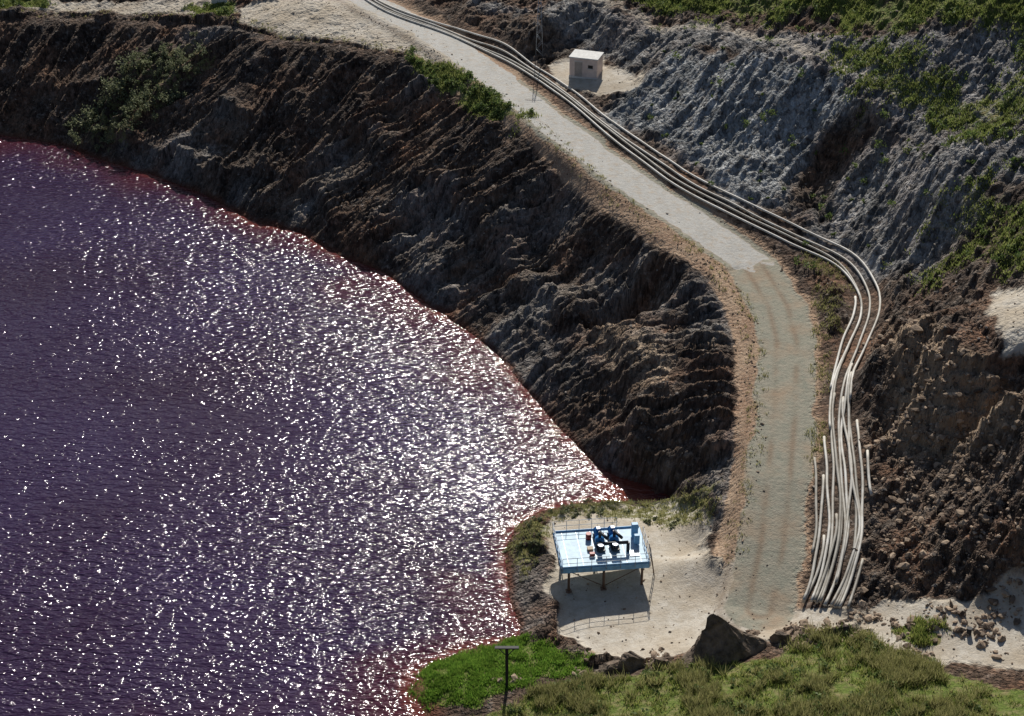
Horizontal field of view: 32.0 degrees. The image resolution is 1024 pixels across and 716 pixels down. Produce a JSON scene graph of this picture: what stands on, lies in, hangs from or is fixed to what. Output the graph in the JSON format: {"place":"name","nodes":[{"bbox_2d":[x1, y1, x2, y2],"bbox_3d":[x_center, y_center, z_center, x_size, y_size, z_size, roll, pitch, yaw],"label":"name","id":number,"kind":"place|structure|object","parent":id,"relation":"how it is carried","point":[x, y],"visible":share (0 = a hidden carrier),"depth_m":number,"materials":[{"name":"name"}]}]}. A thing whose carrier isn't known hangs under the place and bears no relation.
{"place":"outdoors","nodes":[
{"label":"outdoors","id":0,"kind":"place"},
{"bbox_2d":[0,135,669,715],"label":"lake water","id":1,"kind":"structure","parent":0,"point":[248,467],"depth_m":171.90,"materials":[{"name":"purple liquid"}]},
{"bbox_2d":[0,0,1023,715],"bbox_3d":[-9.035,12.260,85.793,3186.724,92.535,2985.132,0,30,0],"label":"terrain","id":2,"kind":"structure","parent":0,"point":[768,574],"depth_m":189.97,"materials":[{"name":"stone"}]},
{"bbox_2d":[0,0,231,16],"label":"rim shrubs","id":3,"kind":"object","parent":2,"relation":"on","point":[223,9],"visible":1,"depth_m":248.20,"materials":[{"name":"green plant"}]},
{"bbox_2d":[63,32,207,151],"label":"slope shrubs","id":4,"kind":"object","parent":2,"relation":"on","point":[163,50],"visible":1,"depth_m":238.65,"materials":[{"name":"green plant"}]},
{"bbox_2d":[211,0,234,2],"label":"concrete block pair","id":5,"kind":"object","parent":2,"relation":"on","point":[216,1],"visible":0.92,"depth_m":247.93},
{"bbox_2d":[0,5,855,580],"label":"roadside grass","id":6,"kind":"structure","parent":2,"relation":"on","point":[700,515],"depth_m":164.57,"materials":[{"name":"plant"}]},
{"bbox_2d":[404,45,534,118],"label":"crest shrubs","id":7,"kind":"object","parent":2,"relation":"on","point":[410,54],"visible":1,"depth_m":217.69,"materials":[{"name":"green plant"}]},
{"bbox_2d":[407,631,595,712],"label":"shore grass","id":8,"kind":"structure","parent":2,"relation":"on","point":[454,665],"depth_m":143.85,"materials":[{"name":"green plant"}]},
{"bbox_2d":[495,646,518,686],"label":"shore post","id":9,"kind":"object","parent":2,"relation":"on","point":[506,648],"visible":1,"depth_m":140.12,"materials":[{"name":"metal"}]},
{"bbox_2d":[0,0,1023,296],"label":"hillside grass","id":10,"kind":"structure","parent":2,"relation":"on","point":[858,16],"depth_m":193.46,"materials":[{"name":"green plant"}]},
{"bbox_2d":[0,0,1023,650],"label":"rock debris","id":11,"kind":"object","parent":2,"relation":"on","point":[676,262],"visible":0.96,"depth_m":187.74,"materials":[{"name":"brown stone"}]},
{"bbox_2d":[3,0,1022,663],"bbox_3d":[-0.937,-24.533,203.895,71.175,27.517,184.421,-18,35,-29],"label":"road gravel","id":12,"kind":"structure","parent":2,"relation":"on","point":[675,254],"depth_m":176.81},
{"bbox_2d":[535,0,542,54],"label":"power pylon","id":13,"kind":"object","parent":2,"relation":"on","point":[540,29],"visible":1,"depth_m":221.60,"materials":[{"name":"grey metal"}]},
{"bbox_2d":[567,573,569,590],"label":"leg","id":14,"kind":"object","parent":2,"relation":"on","point":[568,586],"visible":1,"depth_m":151.81,"materials":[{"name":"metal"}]},
{"bbox_2d":[569,49,603,78],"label":"concrete hut","id":15,"kind":"object","parent":2,"relation":"on","point":[585,64],"visible":1,"depth_m":216.86,"materials":[{"name":"paint"}]},
{"bbox_2d":[575,62,581,76],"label":"door","id":16,"kind":"structure","parent":15,"relation":"in","point":[578,65],"depth_m":216.99,"materials":[{"name":"paint"}]},
{"bbox_2d":[502,497,699,562],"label":"shore shrubs","id":17,"kind":"object","parent":2,"relation":"on","point":[592,508],"visible":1,"depth_m":162.74,"materials":[{"name":"green plant"}]},
{"bbox_2d":[555,527,648,566],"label":"deck","id":18,"kind":"structure","parent":2,"relation":"on","point":[570,543],"depth_m":152.98,"materials":[{"name":"paint"}]},
{"bbox_2d":[553,533,561,572],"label":"beam","id":19,"kind":"structure","parent":18,"relation":"attached to","point":[558,553],"depth_m":153.20,"materials":[{"name":"metal"}]},
{"bbox_2d":[586,532,590,539],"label":"drum","id":20,"kind":"object","parent":18,"relation":"on","point":[588,535],"visible":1,"depth_m":153.97,"materials":[{"name":"red paint"}]},
{"bbox_2d":[587,546,592,550],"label":"hose crate","id":21,"kind":"object","parent":18,"relation":"on","point":[589,548],"visible":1,"depth_m":152.68,"materials":[{"name":"beige paint"}]},
{"bbox_2d":[555,525,638,531],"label":"curb rear","id":22,"kind":"structure","parent":18,"relation":"on","point":[591,529],"depth_m":155.33,"materials":[{"name":"paint"}]},
{"bbox_2d":[594,536,604,544],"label":"pump casing","id":23,"kind":"object","parent":18,"relation":"on","point":[598,539],"visible":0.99,"depth_m":152.91,"materials":[{"name":"blue metal"}]},
{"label":"discharge pipe","id":24,"kind":"object","parent":23,"relation":"attached to","visible":0},
{"bbox_2d":[599,531,608,539],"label":"discharge elbow","id":25,"kind":"object","parent":24,"relation":"attached to","point":[602,534],"visible":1,"depth_m":152.28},
{"bbox_2d":[593,533,605,551],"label":"pump skid","id":26,"kind":"object","parent":18,"relation":"on","point":[597,549],"visible":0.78,"depth_m":152.86,"materials":[{"name":"grey metal"}]},
{"bbox_2d":[562,563,649,573],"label":"front beam","id":27,"kind":"structure","parent":18,"relation":"attached to","point":[605,568],"depth_m":151.02,"materials":[{"name":"metal"}]},
{"label":"rail post","id":28,"kind":"object","parent":27,"relation":"on","visible":0},
{"bbox_2d":[563,553,649,559],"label":"rail bar","id":29,"kind":"object","parent":28,"relation":"attached to","point":[607,556],"visible":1,"depth_m":150.40,"materials":[{"name":"metal"}]},
{"bbox_2d":[568,558,648,563],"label":"rail bar","id":30,"kind":"object","parent":28,"relation":"attached to","point":[612,560],"visible":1,"depth_m":150.63,"materials":[{"name":"metal"}]},
{"bbox_2d":[563,561,648,568],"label":"curb front","id":31,"kind":"structure","parent":18,"relation":"on","point":[605,564],"depth_m":150.91,"materials":[{"name":"paint"}]},
{"bbox_2d":[607,532,619,550],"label":"pump skid","id":32,"kind":"object","parent":18,"relation":"on","point":[612,548],"visible":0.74,"depth_m":152.86,"materials":[{"name":"grey metal"}]},
{"bbox_2d":[609,534,618,541],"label":"pump casing","id":33,"kind":"object","parent":18,"relation":"on","point":[612,538],"visible":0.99,"depth_m":153.03,"materials":[{"name":"blue metal"}]},
{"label":"discharge pipe","id":34,"kind":"object","parent":33,"relation":"attached to","visible":0},
{"bbox_2d":[614,530,622,538],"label":"discharge elbow","id":35,"kind":"object","parent":34,"relation":"attached to","point":[620,536],"visible":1,"depth_m":152.31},
{"bbox_2d":[626,541,629,551],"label":"downpipe","id":36,"kind":"object","parent":18,"relation":"on","point":[627,547],"visible":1,"depth_m":152.51,"materials":[{"name":"black metal"}]},
{"bbox_2d":[597,540,628,545],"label":"manifold","id":37,"kind":"object","parent":36,"relation":"attached to","point":[618,542],"visible":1,"depth_m":152.14,"materials":[{"name":"black metal"}]},
{"bbox_2d":[631,522,637,536],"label":"control cabinet","id":38,"kind":"object","parent":18,"relation":"on","point":[634,527],"visible":0.94,"depth_m":154.02,"materials":[{"name":"metal"}]},
{"bbox_2d":[629,550,640,556],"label":"hatch","id":39,"kind":"object","parent":18,"relation":"on","point":[637,552],"visible":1,"depth_m":152.50,"materials":[{"name":"white metal"}]},
{"bbox_2d":[634,534,639,543],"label":"control cabinet","id":40,"kind":"object","parent":18,"relation":"on","point":[636,538],"visible":1,"depth_m":153.17,"materials":[{"name":"metal"}]},
{"bbox_2d":[639,527,648,559],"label":"beam","id":41,"kind":"structure","parent":18,"relation":"attached to","point":[643,542],"depth_m":153.86,"materials":[{"name":"metal"}]},
{"bbox_2d":[602,571,604,588],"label":"leg","id":42,"kind":"object","parent":2,"relation":"on","point":[603,581],"visible":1,"depth_m":152.09,"materials":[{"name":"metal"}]},
{"bbox_2d":[605,569,636,584],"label":"brace","id":43,"kind":"object","parent":42,"relation":"attached to","point":[621,576],"visible":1,"depth_m":152.17,"materials":[{"name":"metal"}]},
{"bbox_2d":[599,660,619,673],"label":"boulder","id":44,"kind":"object","parent":2,"relation":"on","point":[607,667],"visible":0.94,"depth_m":141.89,"materials":[{"name":"brown stone"}]},
{"bbox_2d":[366,0,861,429],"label":"pipeline","id":45,"kind":"object","parent":2,"relation":"on","point":[688,192],"visible":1,"depth_m":196.36,"materials":[{"name":"grey metal"}]},
{"bbox_2d":[369,0,862,603],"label":"pipeline","id":46,"kind":"object","parent":2,"relation":"on","point":[697,192],"visible":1,"depth_m":192.94,"materials":[{"name":"grey metal"}]},
{"bbox_2d":[373,0,870,605],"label":"pipeline","id":47,"kind":"object","parent":2,"relation":"on","point":[729,202],"visible":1,"depth_m":188.71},
{"bbox_2d":[377,0,880,399],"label":"pipeline","id":48,"kind":"object","parent":2,"relation":"on","point":[747,202],"visible":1,"depth_m":195.29,"materials":[{"name":"grey metal"}]},
{"bbox_2d":[617,651,649,670],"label":"boulder","id":49,"kind":"object","parent":2,"relation":"on","point":[630,660],"visible":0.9,"depth_m":141.59,"materials":[{"name":"brown stone"}]},
{"bbox_2d":[640,568,643,584],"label":"leg","id":50,"kind":"object","parent":2,"relation":"on","point":[641,581],"visible":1,"depth_m":152.37,"materials":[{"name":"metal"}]},
{"bbox_2d":[648,657,666,666],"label":"boulder","id":51,"kind":"object","parent":2,"relation":"on","point":[661,660],"visible":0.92,"depth_m":141.20,"materials":[{"name":"stone"}]},
{"bbox_2d":[682,613,766,664],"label":"boulder","id":52,"kind":"object","parent":2,"relation":"on","point":[719,638],"visible":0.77,"depth_m":140.10,"materials":[{"name":"stone"}]},
{"bbox_2d":[472,616,1015,715],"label":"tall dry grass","id":53,"kind":"structure","parent":2,"relation":"on","point":[903,669],"depth_m":135.40,"materials":[{"name":"green plant"}]},
{"bbox_2d":[504,624,1006,715],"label":"meadow weeds","id":54,"kind":"object","parent":2,"relation":"on","point":[875,643],"visible":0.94,"depth_m":135.78,"materials":[{"name":"green plant"}]},
{"bbox_2d":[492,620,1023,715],"bbox_3d":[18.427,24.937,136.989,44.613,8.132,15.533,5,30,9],"label":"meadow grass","id":55,"kind":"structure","parent":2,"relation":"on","point":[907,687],"depth_m":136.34,"materials":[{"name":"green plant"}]},
{"bbox_2d":[492,567,1023,683],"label":"stone pile","id":56,"kind":"object","parent":2,"relation":"on","point":[791,629],"visible":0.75,"depth_m":141.58,"materials":[{"name":"stone"}]},
{"bbox_2d":[966,626,972,635],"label":"marker bollard","id":57,"kind":"object","parent":56,"relation":"on","point":[969,630],"visible":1,"depth_m":139.64,"materials":[{"name":"concrete"}]},
{"bbox_2d":[768,631,791,642],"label":"boulder","id":58,"kind":"object","parent":2,"relation":"on","point":[780,636],"visible":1,"depth_m":141.47,"materials":[{"name":"brown stone"}]},
{"bbox_2d":[802,474,824,600],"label":"pipeline","id":59,"kind":"object","parent":2,"relation":"on","point":[818,540],"visible":1,"depth_m":150.38,"materials":[{"name":"grey plastic"}]},
{"bbox_2d":[802,535,824,602],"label":"pipeline","id":60,"kind":"object","parent":2,"relation":"on","point":[819,563],"visible":1,"depth_m":148.30,"materials":[{"name":"grey plastic"}]},
{"bbox_2d":[811,457,817,553],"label":"pipeline","id":61,"kind":"object","parent":2,"relation":"on","point":[816,507],"visible":1,"depth_m":153.69,"materials":[{"name":"white plastic"}]},
{"bbox_2d":[810,436,830,601],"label":"pipeline","id":62,"kind":"object","parent":2,"relation":"on","point":[829,527],"visible":1,"depth_m":151.65,"materials":[{"name":"white plastic"}]},
{"bbox_2d":[815,418,834,603],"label":"pipeline","id":63,"kind":"object","parent":2,"relation":"on","point":[832,493],"visible":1,"depth_m":153.88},
{"bbox_2d":[813,513,837,601],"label":"pipeline","id":64,"kind":"object","parent":2,"relation":"on","point":[828,559],"visible":1,"depth_m":148.40,"materials":[{"name":"grey plastic"}]},
{"bbox_2d":[636,0,1023,282],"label":"hillside shrubs","id":65,"kind":"object","parent":2,"relation":"on","point":[1021,42],"visible":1,"depth_m":191.11,"materials":[{"name":"green plant"}]},
{"bbox_2d":[819,392,841,602],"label":"pipeline","id":66,"kind":"object","parent":2,"relation":"on","point":[840,505],"visible":1,"depth_m":153.29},
{"bbox_2d":[823,363,852,605],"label":"pipeline","id":67,"kind":"object","parent":2,"relation":"on","point":[843,460],"visible":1,"depth_m":156.65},
{"bbox_2d":[829,296,856,389],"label":"pipeline","id":68,"kind":"object","parent":2,"relation":"on","point":[845,333],"visible":1,"depth_m":172.09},
{"bbox_2d":[835,396,852,583],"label":"pipeline","id":69,"kind":"object","parent":2,"relation":"on","point":[847,512],"visible":1,"depth_m":153.17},
{"bbox_2d":[830,371,860,605],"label":"pipeline","id":70,"kind":"object","parent":2,"relation":"on","point":[859,527],"visible":1,"depth_m":152.71,"materials":[{"name":"white plastic"}]},
{"bbox_2d":[833,361,860,607],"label":"pipeline","id":71,"kind":"object","parent":2,"relation":"on","point":[857,492],"visible":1,"depth_m":154.62,"materials":[{"name":"white plastic"}]},
{"bbox_2d":[836,498,857,607],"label":"pipeline","id":72,"kind":"object","parent":2,"relation":"on","point":[854,540],"visible":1,"depth_m":149.78,"materials":[{"name":"grey plastic"}]},
{"bbox_2d":[838,419,863,607],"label":"pipeline","id":73,"kind":"object","parent":2,"relation":"on","point":[862,521],"visible":1,"depth_m":151.77,"materials":[{"name":"white plastic"}]},
{"bbox_2d":[847,558,863,608],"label":"pipeline","id":74,"kind":"object","parent":2,"relation":"on","point":[855,584],"visible":1,"depth_m":145.98,"materials":[{"name":"white plastic"}]},
{"bbox_2d":[866,450,872,495],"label":"pipeline","id":75,"kind":"object","parent":2,"relation":"on","point":[868,473],"visible":1,"depth_m":154.87,"materials":[{"name":"white plastic"}]},
{"bbox_2d":[891,613,951,648],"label":"grass clump","id":76,"kind":"object","parent":2,"relation":"on","point":[919,630],"visible":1,"depth_m":140.55,"materials":[{"name":"green plant"}]},
{"bbox_2d":[851,313,1023,606],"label":"cliff rubble","id":77,"kind":"object","parent":2,"relation":"on","point":[916,329],"visible":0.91,"depth_m":152.65,"materials":[{"name":"brown stone"}]},
{"label":"rail post","id":78,"kind":"object","parent":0,"visible":0},
{"bbox_2d":[554,522,615,526],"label":"rail bar","id":79,"kind":"object","parent":78,"relation":"attached to","point":[585,524],"visible":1,"depth_m":155.25,"materials":[{"name":"grey metal"}]},
{"bbox_2d":[554,517,616,521],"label":"rail bar","id":80,"kind":"object","parent":78,"relation":"attached to","point":[583,519],"visible":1,"depth_m":154.98,"materials":[{"name":"metal"}]}
]}

